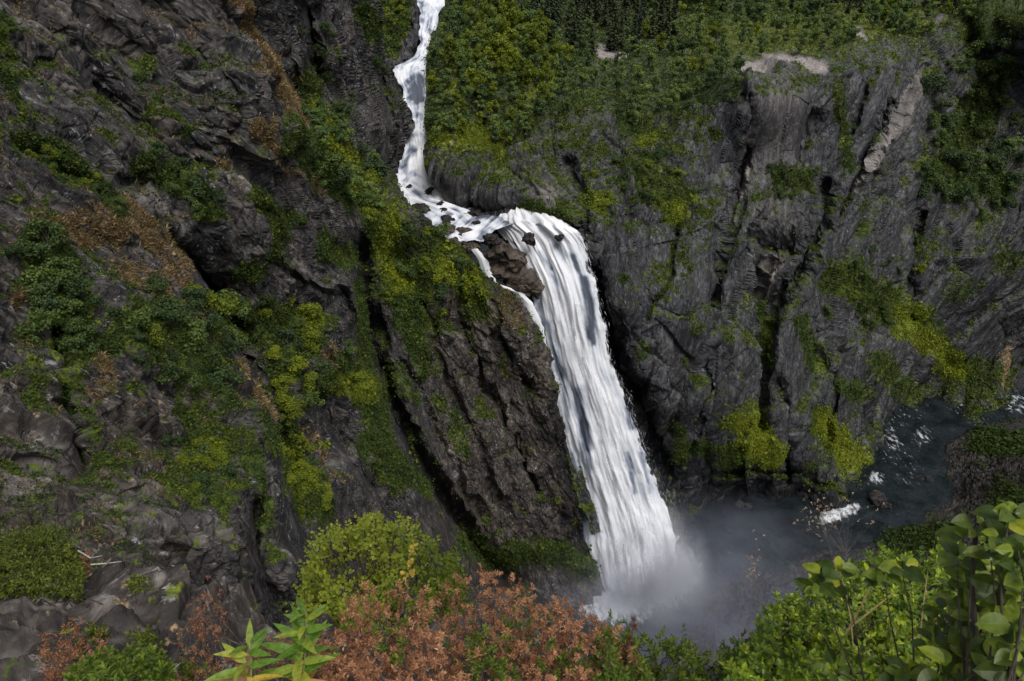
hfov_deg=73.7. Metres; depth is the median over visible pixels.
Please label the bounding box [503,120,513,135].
birch tree
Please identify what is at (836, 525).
seed stalk
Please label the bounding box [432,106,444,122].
birch tree
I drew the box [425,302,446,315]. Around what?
spur shrub
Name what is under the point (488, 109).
birch tree
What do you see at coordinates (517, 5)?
birch tree
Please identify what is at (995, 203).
shrub
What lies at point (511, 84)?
birch tree
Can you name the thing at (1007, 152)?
shrub
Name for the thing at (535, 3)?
conifer tree
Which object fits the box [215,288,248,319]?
bush
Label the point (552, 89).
birch tree
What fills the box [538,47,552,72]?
birch tree
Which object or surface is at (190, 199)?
bush
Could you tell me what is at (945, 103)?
shrub
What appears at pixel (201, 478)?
hanging shrub
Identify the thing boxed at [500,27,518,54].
birch tree
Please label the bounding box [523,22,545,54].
birch tree
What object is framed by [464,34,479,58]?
birch tree
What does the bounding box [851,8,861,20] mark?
birch tree
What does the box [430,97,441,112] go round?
birch tree
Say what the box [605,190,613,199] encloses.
shrub
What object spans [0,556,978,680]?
ground
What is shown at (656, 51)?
birch tree
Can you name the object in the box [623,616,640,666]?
dead sprig
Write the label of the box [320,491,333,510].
rib shrub
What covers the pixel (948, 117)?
shrub
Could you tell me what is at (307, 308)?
shrub
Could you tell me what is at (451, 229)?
boulder
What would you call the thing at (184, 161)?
bush
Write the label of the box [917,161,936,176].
shrub
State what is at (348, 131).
birch scrub
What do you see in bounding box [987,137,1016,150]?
shrub
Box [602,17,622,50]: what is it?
conifer tree
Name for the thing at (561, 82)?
birch tree
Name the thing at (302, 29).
shrub
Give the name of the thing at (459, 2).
conifer tree
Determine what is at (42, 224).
bush
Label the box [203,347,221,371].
bush
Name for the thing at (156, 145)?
bush
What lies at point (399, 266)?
spur shrub
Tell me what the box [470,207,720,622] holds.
waterfall
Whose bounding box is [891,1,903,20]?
birch tree
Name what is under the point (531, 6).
conifer tree
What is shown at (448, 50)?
birch tree
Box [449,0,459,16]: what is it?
birch tree
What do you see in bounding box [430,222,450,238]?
spur shrub
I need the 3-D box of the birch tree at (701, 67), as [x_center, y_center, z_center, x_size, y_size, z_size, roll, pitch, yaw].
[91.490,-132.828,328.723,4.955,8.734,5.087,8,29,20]
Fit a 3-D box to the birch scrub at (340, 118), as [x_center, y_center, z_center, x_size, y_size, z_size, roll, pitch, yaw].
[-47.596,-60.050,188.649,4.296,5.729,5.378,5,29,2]
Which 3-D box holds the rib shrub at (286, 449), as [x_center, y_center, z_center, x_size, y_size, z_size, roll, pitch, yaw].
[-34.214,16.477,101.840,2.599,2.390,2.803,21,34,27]
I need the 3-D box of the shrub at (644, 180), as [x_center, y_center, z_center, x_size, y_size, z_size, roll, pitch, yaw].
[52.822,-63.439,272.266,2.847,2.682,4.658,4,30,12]
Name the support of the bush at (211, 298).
on the cliff
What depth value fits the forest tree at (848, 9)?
433.58 m
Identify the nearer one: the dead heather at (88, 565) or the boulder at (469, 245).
the dead heather at (88, 565)
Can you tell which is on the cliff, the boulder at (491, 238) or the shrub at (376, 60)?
the shrub at (376, 60)
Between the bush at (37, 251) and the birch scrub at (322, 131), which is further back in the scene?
the birch scrub at (322, 131)
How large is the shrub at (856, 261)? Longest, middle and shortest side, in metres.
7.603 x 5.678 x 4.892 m
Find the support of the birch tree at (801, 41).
on the cliff plateau
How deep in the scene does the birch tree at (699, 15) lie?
454.71 m
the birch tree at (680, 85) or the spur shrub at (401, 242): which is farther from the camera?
the birch tree at (680, 85)
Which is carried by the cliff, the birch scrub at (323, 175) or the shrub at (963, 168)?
the birch scrub at (323, 175)
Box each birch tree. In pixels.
[424,106,436,127]
[425,70,439,93]
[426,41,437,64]
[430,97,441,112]
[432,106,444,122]
[432,121,441,137]
[434,79,444,92]
[437,22,448,45]
[437,36,459,74]
[437,88,445,104]
[437,113,448,132]
[438,68,452,86]
[439,6,450,29]
[442,115,457,138]
[444,91,450,104]
[448,9,466,40]
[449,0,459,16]
[451,89,461,102]
[452,102,461,120]
[454,39,465,64]
[454,97,467,112]
[455,53,468,74]
[455,75,469,94]
[456,39,466,56]
[456,117,467,133]
[458,5,465,24]
[459,69,464,78]
[460,29,474,47]
[461,79,474,101]
[462,0,475,17]
[462,67,475,88]
[463,6,475,31]
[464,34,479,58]
[464,110,469,121]
[465,48,472,60]
[466,52,476,75]
[471,46,485,67]
[472,26,478,36]
[473,0,487,18]
[473,74,487,95]
[474,95,484,110]
[475,0,496,27]
[476,20,485,38]
[476,111,482,124]
[477,57,494,86]
[477,84,487,98]
[479,26,491,44]
[480,28,497,61]
[482,6,500,35]
[483,32,512,62]
[485,102,492,113]
[488,81,496,96]
[490,0,499,12]
[490,114,499,130]
[491,73,498,86]
[491,99,498,111]
[491,125,499,143]
[495,0,509,11]
[496,53,509,82]
[497,17,510,34]
[497,71,507,82]
[498,129,511,144]
[499,0,516,29]
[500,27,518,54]
[501,6,524,34]
[501,43,520,72]
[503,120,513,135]
[505,106,516,118]
[507,66,516,80]
[508,74,517,91]
[509,88,518,100]
[511,0,520,23]
[514,23,524,45]
[514,56,527,86]
[514,94,525,110]
[514,110,524,132]
[519,11,530,32]
[520,33,529,54]
[521,0,535,23]
[521,23,528,39]
[522,59,538,89]
[522,92,527,101]
[522,103,533,118]
[523,16,550,43]
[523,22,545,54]
[523,121,531,138]
[524,44,533,58]
[528,96,534,105]
[529,53,541,81]
[532,91,545,115]
[534,10,551,34]
[534,69,539,84]
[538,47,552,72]
[538,81,550,105]
[539,63,554,83]
[545,81,555,99]
[547,38,562,57]
[550,13,556,31]
[550,53,559,71]
[553,70,568,94]
[555,28,564,45]
[557,40,563,57]
[557,57,569,77]
[559,42,573,62]
[564,0,576,19]
[564,97,570,110]
[574,34,586,55]
[574,63,588,87]
[574,86,578,96]
[577,28,587,41]
[582,18,591,38]
[585,48,592,62]
[589,65,599,83]
[600,57,609,68]
[600,75,607,85]
[611,70,622,91]
[614,52,620,63]
[618,65,625,79]
[619,52,626,66]
[624,41,631,58]
[625,35,634,46]
[627,81,637,101]
[627,102,639,125]
[632,62,644,84]
[633,40,644,56]
[637,82,652,104]
[638,97,642,108]
[642,20,650,38]
[643,43,656,63]
[646,0,658,14]
[646,8,657,24]
[649,59,654,74]
[650,72,660,91]
[652,43,657,55]
[655,32,666,53]
[655,93,666,109]
[666,35,676,53]
[668,78,676,96]
[668,87,680,108]
[669,12,683,35]
[669,64,678,78]
[670,56,683,70]
[671,0,686,12]
[674,30,690,55]
[678,79,686,95]
[681,55,688,70]
[682,82,693,98]
[683,14,697,35]
[684,67,691,81]
[686,35,700,54]
[687,57,697,74]
[687,94,697,105]
[691,25,704,45]
[692,76,702,93]
[694,6,704,24]
[695,47,704,59]
[697,55,707,70]
[703,0,719,14]
[705,36,711,48]
[705,67,719,85]
[706,63,716,76]
[707,11,717,24]
[707,41,718,55]
[708,18,728,42]
[711,0,721,16]
[712,50,721,66]
[713,11,723,23]
[715,57,725,73]
[718,33,729,51]
[721,48,730,62]
[722,0,730,11]
[731,2,744,23]
[731,69,743,86]
[733,50,745,74]
[736,23,746,42]
[741,13,749,25]
[744,0,756,17]
[747,32,753,45]
[748,0,762,19]
[749,2,766,22]
[753,22,761,32]
[758,33,769,53]
[759,3,770,23]
[770,10,787,28]
[770,29,780,46]
[777,0,789,16]
[781,28,790,41]
[783,9,793,26]
[793,13,801,26]
[794,3,800,13]
[795,29,808,52]
[798,23,811,37]
[800,0,817,17]
[802,15,812,29]
[808,0,823,16]
[810,23,823,41]
[811,11,820,25]
[818,38,826,49]
[820,8,831,27]
[823,17,838,38]
[824,0,830,11]
[830,1,841,12]
[831,29,843,44]
[833,7,844,29]
[834,25,842,42]
[837,18,847,33]
[844,24,855,40]
[846,21,861,42]
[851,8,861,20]
[861,0,870,14]
[865,0,883,23]
[869,5,882,28]
[880,4,894,21]
[883,12,897,30]
[887,0,899,5]
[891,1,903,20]
[892,12,908,35]
[899,0,913,12]
[903,11,919,34]
[915,22,926,36]
[920,0,930,7]
[923,6,931,17]
[925,18,936,33]
[938,0,953,13]
[953,8,958,15]
[961,0,972,15]
[964,0,976,22]
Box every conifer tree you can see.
[457,0,465,5]
[472,1,477,22]
[529,0,535,13]
[533,0,538,10]
[543,0,555,41]
[549,0,559,31]
[553,0,563,24]
[563,6,571,37]
[567,12,578,51]
[568,4,585,43]
[573,0,581,11]
[578,0,588,33]
[583,0,595,24]
[587,24,596,54]
[589,0,608,21]
[597,0,611,27]
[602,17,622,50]
[603,1,623,42]
[604,0,622,19]
[614,10,626,51]
[618,0,633,14]
[623,9,630,41]
[623,13,641,50]
[629,0,637,7]
[631,0,641,24]
[635,7,644,44]
[637,1,648,35]
[639,0,648,15]
[646,5,658,37]
[651,0,659,23]
[653,0,667,33]
[658,0,670,12]
[659,0,673,38]
[669,0,681,21]
[670,0,682,34]
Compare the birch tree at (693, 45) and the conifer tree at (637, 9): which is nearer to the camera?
the birch tree at (693, 45)
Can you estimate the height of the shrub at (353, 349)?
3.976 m
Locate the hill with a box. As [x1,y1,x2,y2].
[379,0,419,74]
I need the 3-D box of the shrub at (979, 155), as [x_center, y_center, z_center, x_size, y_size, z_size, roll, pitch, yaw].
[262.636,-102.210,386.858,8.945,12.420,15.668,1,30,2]
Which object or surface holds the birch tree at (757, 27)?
on the cliff plateau
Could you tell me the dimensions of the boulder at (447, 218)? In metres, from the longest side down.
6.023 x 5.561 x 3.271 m
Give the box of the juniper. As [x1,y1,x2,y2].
[0,505,108,606]
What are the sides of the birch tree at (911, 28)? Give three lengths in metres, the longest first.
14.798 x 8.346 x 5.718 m
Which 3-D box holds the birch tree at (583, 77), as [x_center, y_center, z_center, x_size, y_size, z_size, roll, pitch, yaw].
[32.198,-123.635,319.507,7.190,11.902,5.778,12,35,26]
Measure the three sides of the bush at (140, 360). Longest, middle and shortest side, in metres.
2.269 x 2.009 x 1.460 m
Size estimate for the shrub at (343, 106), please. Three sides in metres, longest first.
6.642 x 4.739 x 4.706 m
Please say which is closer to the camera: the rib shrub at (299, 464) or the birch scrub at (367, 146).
the rib shrub at (299, 464)
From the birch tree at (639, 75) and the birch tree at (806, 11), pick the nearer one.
the birch tree at (639, 75)
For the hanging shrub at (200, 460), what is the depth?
61.77 m
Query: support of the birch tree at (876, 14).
on the cliff plateau
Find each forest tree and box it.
[680,0,692,6]
[691,0,709,8]
[717,0,728,11]
[732,0,742,10]
[788,0,794,12]
[845,0,851,13]
[857,0,867,12]
[872,0,887,5]
[951,0,958,7]
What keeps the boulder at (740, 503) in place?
in the water
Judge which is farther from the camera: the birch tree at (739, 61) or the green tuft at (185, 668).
the birch tree at (739, 61)
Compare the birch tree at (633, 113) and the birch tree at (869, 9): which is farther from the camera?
the birch tree at (869, 9)
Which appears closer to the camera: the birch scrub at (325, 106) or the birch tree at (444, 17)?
the birch scrub at (325, 106)
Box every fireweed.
[204,619,283,680]
[258,595,340,680]
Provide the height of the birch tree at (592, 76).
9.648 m
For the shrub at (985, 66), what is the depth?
386.82 m
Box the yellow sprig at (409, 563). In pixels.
[400,542,417,614]
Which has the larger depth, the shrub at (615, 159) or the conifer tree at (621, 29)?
the conifer tree at (621, 29)
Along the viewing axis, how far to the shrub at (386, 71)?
286.03 m
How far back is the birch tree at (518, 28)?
362.34 m
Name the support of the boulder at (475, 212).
in the river
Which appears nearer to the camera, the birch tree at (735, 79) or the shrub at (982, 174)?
the birch tree at (735, 79)
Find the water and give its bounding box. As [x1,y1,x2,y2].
[462,240,1023,664]
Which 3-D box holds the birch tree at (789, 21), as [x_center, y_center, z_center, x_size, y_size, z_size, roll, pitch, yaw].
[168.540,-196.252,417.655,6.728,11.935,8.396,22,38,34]
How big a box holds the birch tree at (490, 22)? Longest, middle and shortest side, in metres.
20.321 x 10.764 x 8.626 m
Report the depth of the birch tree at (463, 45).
331.43 m
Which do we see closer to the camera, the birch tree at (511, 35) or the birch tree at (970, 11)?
the birch tree at (511, 35)
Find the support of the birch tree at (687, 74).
on the cliff plateau
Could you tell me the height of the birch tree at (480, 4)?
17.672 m
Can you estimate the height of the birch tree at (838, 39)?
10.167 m
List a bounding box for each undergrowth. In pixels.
[0,0,606,647]
[378,0,414,60]
[421,0,1023,532]
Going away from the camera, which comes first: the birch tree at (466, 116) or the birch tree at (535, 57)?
the birch tree at (466, 116)
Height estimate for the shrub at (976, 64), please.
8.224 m
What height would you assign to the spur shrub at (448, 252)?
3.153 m
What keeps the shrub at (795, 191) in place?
on the cliff plateau
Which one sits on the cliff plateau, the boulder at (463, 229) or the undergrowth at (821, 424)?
the undergrowth at (821, 424)
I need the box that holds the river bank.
[661,418,1023,680]
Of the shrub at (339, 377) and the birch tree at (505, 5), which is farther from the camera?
the birch tree at (505, 5)
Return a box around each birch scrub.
[286,110,301,125]
[297,136,313,155]
[298,102,310,115]
[304,125,313,141]
[305,106,328,116]
[306,114,318,127]
[310,108,327,126]
[311,119,331,139]
[311,159,319,167]
[311,168,327,186]
[313,125,328,147]
[314,98,324,107]
[315,172,327,189]
[316,101,329,115]
[317,152,342,171]
[327,163,352,189]
[330,112,337,121]
[331,122,339,140]
[334,123,349,145]
[336,113,347,128]
[339,182,355,200]
[343,119,355,136]
[344,160,356,174]
[350,173,362,186]
[352,138,369,150]
[354,168,363,188]
[356,189,381,206]
[357,146,366,157]
[359,162,373,174]
[360,181,379,200]
[367,149,380,161]
[367,156,391,178]
[367,197,385,209]
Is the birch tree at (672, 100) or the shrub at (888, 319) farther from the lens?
the shrub at (888, 319)
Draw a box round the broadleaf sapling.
[794,499,1023,680]
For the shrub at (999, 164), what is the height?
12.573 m
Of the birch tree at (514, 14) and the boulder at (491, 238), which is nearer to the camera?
the boulder at (491, 238)
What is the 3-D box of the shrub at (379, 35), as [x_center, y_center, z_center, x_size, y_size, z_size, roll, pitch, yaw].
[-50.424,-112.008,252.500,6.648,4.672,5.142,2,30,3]
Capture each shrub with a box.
[61,641,182,680]
[160,434,182,450]
[173,452,190,466]
[186,442,209,465]
[189,455,209,466]
[190,437,205,450]
[190,473,214,495]
[190,482,200,491]
[191,452,217,470]
[203,445,226,463]
[205,459,226,471]
[224,476,243,489]
[225,461,236,476]
[238,327,249,339]
[250,324,265,339]
[256,290,271,305]
[256,307,272,320]
[262,345,279,359]
[275,327,305,346]
[279,442,294,456]
[280,355,308,377]
[286,473,295,487]
[288,317,306,328]
[288,433,305,443]
[289,296,295,307]
[291,438,317,453]
[292,459,308,470]
[294,473,309,485]
[294,492,304,501]
[297,302,321,319]
[297,505,305,520]
[298,27,307,38]
[301,329,319,352]
[302,463,318,474]
[302,563,655,680]
[304,454,321,466]
[310,44,325,54]
[311,21,336,35]
[312,359,332,379]
[319,70,334,82]
[320,482,332,492]
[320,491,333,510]
[322,312,340,321]
[331,99,353,112]
[333,370,343,387]
[334,46,343,59]
[345,338,356,358]
[347,372,368,385]
[348,92,356,102]
[353,17,360,24]
[361,206,378,221]
[368,82,377,90]
[369,283,385,294]
[373,54,384,72]
[375,32,384,41]
[379,216,390,231]
[381,69,391,74]
[381,291,392,302]
[387,232,400,248]
[391,0,406,4]
[392,256,409,273]
[392,289,398,295]
[394,5,402,12]
[394,307,405,319]
[395,238,406,246]
[399,219,408,224]
[399,223,408,236]
[402,246,414,256]
[404,220,416,237]
[407,265,418,277]
[418,256,430,272]
[423,226,436,234]
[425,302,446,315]
[428,263,435,270]
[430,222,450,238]
[431,263,455,284]
[433,279,449,299]
[440,253,465,262]
[442,250,454,254]
[454,254,464,271]
[456,282,468,296]
[457,276,465,285]
[464,259,473,268]
[467,276,482,286]
[469,284,485,294]
[590,170,599,177]
[591,608,754,680]
[597,198,612,209]
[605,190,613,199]
[612,155,625,163]
[620,183,631,191]
[633,161,645,169]
[638,187,653,196]
[641,178,647,184]
[643,159,652,165]
[643,173,655,179]
[644,196,654,204]
[649,193,662,201]
[655,149,670,158]
[665,164,673,171]
[672,169,686,175]
[688,194,699,203]
[706,524,1023,680]
[766,163,773,172]
[773,187,787,199]
[779,167,787,176]
[788,187,800,198]
[809,169,817,175]
[809,189,817,197]
[815,165,820,174]
[822,304,832,319]
[826,197,835,204]
[847,191,855,200]
[848,259,859,268]
[848,290,861,298]
[859,266,871,278]
[864,317,878,329]
[868,244,878,251]
[878,303,891,314]
[885,315,895,324]
[896,266,903,276]
[913,263,927,272]
[913,320,923,331]
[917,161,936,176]
[917,179,932,198]
[920,71,951,95]
[927,162,943,184]
[928,110,940,130]
[932,99,952,109]
[933,128,950,150]
[934,175,947,192]
[938,111,953,122]
[939,115,956,133]
[939,147,972,162]
[941,191,950,203]
[945,174,953,187]
[946,52,961,73]
[949,183,978,203]
[950,106,965,120]
[951,96,958,110]
[952,159,976,171]
[957,161,970,177]
[959,85,974,103]
[959,149,975,157]
[960,58,975,71]
[963,40,984,57]
[969,112,975,123]
[969,150,989,169]
[970,169,995,187]
[972,59,992,72]
[974,79,988,99]
[974,120,998,137]
[975,59,1000,81]
[977,205,988,219]
[981,154,1007,172]
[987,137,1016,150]
[991,142,1023,163]
[991,195,1001,210]
[994,93,1014,109]
[995,53,1017,74]
[998,29,1020,47]
[1002,194,1018,208]
[1005,131,1023,148]
[1005,170,1023,191]
[1009,111,1023,125]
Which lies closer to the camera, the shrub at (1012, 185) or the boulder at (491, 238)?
the boulder at (491, 238)
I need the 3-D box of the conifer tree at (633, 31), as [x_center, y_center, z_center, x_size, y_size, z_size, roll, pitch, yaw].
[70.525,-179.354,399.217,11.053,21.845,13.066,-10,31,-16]
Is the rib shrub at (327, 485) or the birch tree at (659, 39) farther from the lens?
the birch tree at (659, 39)
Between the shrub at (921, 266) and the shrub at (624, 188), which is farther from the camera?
the shrub at (921, 266)
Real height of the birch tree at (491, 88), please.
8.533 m
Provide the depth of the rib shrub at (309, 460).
116.26 m
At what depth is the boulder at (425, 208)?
251.55 m
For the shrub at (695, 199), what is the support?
on the cliff plateau
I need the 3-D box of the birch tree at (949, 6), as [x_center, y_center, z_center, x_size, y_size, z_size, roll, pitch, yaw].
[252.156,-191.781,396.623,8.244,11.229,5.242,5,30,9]
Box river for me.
[393,0,513,241]
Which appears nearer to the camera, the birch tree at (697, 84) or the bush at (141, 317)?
the bush at (141, 317)
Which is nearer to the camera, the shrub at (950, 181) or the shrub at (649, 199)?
the shrub at (649, 199)
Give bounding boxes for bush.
[2,245,30,260]
[12,306,63,343]
[13,239,50,261]
[15,270,32,284]
[20,214,66,247]
[20,265,75,284]
[22,282,45,306]
[25,148,38,158]
[30,277,62,296]
[37,254,82,280]
[37,289,74,312]
[38,154,57,165]
[40,142,65,159]
[47,164,59,177]
[54,296,82,317]
[55,172,65,182]
[55,315,98,344]
[58,336,99,354]
[62,274,100,304]
[79,177,91,188]
[90,170,102,178]
[91,178,111,189]
[105,306,122,316]
[110,195,126,204]
[123,306,151,331]
[130,352,150,371]
[131,329,148,342]
[144,155,155,168]
[144,273,169,292]
[146,158,166,178]
[146,299,158,306]
[146,323,164,346]
[148,140,165,156]
[148,305,176,318]
[154,361,179,385]
[157,294,192,324]
[162,180,180,196]
[165,348,180,361]
[173,155,188,166]
[174,363,203,388]
[175,313,207,353]
[179,286,208,309]
[183,283,239,315]
[185,175,205,198]
[185,193,198,210]
[189,311,207,319]
[191,195,207,221]
[195,172,210,185]
[201,313,228,334]
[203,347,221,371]
[205,373,222,389]
[208,187,227,204]
[211,364,245,390]
[214,321,221,333]
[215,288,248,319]
[221,336,243,359]
[228,324,247,348]
[270,374,295,392]
[270,385,288,401]
[270,396,293,410]
[274,390,303,413]
[278,405,303,426]
[285,507,478,649]
[301,382,314,396]
[301,391,324,410]
[302,371,318,391]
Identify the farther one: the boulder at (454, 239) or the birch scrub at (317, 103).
the boulder at (454, 239)
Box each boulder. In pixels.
[411,203,430,213]
[424,187,434,194]
[440,215,454,223]
[446,224,455,234]
[450,237,462,245]
[456,227,473,235]
[461,240,481,253]
[463,208,483,216]
[471,220,480,224]
[481,233,502,244]
[483,240,527,279]
[502,267,544,299]
[521,232,535,245]
[554,234,563,241]
[735,499,752,508]
[868,490,891,508]
[921,475,933,482]
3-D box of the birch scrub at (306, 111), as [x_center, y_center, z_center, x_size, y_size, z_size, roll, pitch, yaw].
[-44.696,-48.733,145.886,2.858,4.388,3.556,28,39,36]
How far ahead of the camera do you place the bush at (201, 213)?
95.32 m
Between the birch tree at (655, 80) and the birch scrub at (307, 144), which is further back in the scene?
the birch tree at (655, 80)
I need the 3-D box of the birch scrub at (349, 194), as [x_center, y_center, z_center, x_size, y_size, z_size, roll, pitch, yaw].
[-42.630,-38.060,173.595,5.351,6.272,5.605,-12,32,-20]
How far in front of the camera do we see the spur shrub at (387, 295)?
198.77 m
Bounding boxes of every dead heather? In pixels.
[29,617,126,680]
[77,550,101,575]
[162,624,333,680]
[173,575,251,680]
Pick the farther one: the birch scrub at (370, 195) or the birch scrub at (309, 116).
the birch scrub at (370, 195)
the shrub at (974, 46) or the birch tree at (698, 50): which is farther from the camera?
the shrub at (974, 46)
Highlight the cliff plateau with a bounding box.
[423,0,1023,534]
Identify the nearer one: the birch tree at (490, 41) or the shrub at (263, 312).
the shrub at (263, 312)
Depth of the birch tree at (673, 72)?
337.01 m
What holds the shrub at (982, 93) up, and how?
on the cliff plateau
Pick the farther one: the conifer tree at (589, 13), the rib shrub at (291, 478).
the conifer tree at (589, 13)
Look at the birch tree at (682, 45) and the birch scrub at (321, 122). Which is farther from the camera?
the birch tree at (682, 45)
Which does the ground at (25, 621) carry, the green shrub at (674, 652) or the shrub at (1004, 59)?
the green shrub at (674, 652)
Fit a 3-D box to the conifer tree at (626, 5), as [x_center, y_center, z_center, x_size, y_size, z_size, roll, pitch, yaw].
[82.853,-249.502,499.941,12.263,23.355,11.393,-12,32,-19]
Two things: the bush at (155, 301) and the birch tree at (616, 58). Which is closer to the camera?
the bush at (155, 301)
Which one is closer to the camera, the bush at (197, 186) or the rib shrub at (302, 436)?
the bush at (197, 186)
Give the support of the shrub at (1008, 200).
on the cliff plateau
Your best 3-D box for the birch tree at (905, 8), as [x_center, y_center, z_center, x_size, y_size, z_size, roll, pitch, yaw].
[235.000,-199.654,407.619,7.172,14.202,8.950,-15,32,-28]
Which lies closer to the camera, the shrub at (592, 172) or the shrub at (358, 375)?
the shrub at (358, 375)
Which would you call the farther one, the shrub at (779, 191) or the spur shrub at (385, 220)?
the shrub at (779, 191)
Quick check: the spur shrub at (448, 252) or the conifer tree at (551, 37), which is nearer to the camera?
the spur shrub at (448, 252)
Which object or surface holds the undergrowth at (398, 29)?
on the hill
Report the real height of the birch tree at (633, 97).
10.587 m
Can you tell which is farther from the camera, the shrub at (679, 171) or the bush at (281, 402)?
the shrub at (679, 171)
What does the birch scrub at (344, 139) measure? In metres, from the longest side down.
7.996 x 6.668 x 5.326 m
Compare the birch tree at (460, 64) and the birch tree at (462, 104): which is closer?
the birch tree at (462, 104)
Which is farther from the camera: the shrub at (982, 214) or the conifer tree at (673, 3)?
the conifer tree at (673, 3)
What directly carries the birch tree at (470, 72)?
on the cliff plateau
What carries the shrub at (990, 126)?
on the cliff plateau
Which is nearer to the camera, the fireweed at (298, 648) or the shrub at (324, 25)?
the fireweed at (298, 648)
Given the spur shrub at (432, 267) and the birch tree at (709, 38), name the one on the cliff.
the spur shrub at (432, 267)
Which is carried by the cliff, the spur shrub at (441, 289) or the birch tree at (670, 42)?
the spur shrub at (441, 289)
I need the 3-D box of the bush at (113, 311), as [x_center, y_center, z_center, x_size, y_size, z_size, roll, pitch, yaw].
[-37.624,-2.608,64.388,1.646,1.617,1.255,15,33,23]
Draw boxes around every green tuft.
[73,618,126,649]
[123,573,162,613]
[124,624,166,649]
[173,656,207,680]
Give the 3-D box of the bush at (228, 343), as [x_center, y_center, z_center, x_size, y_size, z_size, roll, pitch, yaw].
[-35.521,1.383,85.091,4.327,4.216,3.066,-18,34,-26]
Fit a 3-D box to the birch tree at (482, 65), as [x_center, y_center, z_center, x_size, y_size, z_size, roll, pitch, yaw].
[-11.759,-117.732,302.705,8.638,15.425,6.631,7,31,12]
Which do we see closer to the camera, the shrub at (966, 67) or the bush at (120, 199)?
the bush at (120, 199)
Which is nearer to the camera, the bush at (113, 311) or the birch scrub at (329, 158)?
the bush at (113, 311)
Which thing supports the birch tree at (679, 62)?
on the cliff plateau
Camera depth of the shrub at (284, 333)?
121.28 m
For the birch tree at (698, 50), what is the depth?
356.52 m
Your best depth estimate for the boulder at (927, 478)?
345.27 m
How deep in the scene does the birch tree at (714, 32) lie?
392.27 m
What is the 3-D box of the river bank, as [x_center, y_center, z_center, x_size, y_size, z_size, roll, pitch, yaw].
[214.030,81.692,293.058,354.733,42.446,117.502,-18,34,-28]
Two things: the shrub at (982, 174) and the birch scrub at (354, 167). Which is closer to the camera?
the birch scrub at (354, 167)
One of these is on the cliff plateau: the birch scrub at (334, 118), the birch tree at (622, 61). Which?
the birch tree at (622, 61)
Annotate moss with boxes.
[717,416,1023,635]
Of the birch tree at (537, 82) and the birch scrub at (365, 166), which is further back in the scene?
the birch tree at (537, 82)
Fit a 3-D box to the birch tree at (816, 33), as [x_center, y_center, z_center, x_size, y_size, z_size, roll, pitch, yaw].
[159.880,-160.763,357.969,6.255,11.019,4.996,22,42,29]
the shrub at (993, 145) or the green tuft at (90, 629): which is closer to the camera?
the green tuft at (90, 629)
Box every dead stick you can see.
[78,550,101,558]
[91,558,121,564]
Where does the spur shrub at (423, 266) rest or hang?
on the cliff
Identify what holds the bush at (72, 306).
on the cliff
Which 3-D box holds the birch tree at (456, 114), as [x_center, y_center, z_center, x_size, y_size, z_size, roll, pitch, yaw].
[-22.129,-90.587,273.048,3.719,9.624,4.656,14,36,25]
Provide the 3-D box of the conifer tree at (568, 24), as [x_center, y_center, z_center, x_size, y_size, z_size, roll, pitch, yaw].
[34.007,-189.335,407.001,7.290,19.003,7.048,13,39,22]
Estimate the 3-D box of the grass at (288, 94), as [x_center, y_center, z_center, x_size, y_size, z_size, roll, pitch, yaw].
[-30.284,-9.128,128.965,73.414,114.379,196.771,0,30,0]
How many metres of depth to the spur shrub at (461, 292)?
230.61 m
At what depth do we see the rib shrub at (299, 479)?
103.01 m
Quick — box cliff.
[0,0,606,648]
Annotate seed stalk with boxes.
[743,530,764,613]
[793,489,883,625]
[804,497,836,569]
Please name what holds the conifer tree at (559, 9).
on the cliff plateau
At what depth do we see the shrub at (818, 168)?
316.05 m
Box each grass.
[0,0,529,560]
[732,567,947,667]
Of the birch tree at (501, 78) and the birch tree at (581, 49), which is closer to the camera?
the birch tree at (501, 78)
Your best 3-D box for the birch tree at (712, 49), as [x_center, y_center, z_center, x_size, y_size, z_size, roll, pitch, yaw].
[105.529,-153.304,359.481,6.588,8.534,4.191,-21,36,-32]
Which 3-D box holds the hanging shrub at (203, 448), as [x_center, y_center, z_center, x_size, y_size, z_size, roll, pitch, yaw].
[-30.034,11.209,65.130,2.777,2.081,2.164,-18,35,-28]
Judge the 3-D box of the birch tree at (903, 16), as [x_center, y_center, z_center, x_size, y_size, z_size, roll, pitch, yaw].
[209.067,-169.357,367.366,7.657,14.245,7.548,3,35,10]
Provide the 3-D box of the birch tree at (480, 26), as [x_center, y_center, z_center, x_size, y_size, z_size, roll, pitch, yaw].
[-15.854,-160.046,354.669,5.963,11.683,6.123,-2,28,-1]
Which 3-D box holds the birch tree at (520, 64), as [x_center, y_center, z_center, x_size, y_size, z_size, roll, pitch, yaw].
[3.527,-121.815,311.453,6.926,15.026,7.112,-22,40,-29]
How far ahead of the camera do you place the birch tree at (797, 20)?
417.45 m
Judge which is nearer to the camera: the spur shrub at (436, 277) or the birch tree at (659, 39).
the spur shrub at (436, 277)
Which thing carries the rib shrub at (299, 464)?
on the cliff
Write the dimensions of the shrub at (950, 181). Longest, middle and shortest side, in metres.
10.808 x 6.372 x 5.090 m
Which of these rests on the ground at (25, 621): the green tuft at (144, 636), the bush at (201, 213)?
the green tuft at (144, 636)
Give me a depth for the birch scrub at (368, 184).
201.11 m
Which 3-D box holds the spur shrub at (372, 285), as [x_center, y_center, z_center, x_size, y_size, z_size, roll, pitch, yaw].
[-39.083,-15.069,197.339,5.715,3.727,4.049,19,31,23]
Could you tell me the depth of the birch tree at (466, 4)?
379.01 m
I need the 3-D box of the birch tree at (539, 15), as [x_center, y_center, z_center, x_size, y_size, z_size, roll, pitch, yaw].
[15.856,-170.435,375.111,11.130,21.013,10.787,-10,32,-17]
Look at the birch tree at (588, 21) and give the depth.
416.42 m

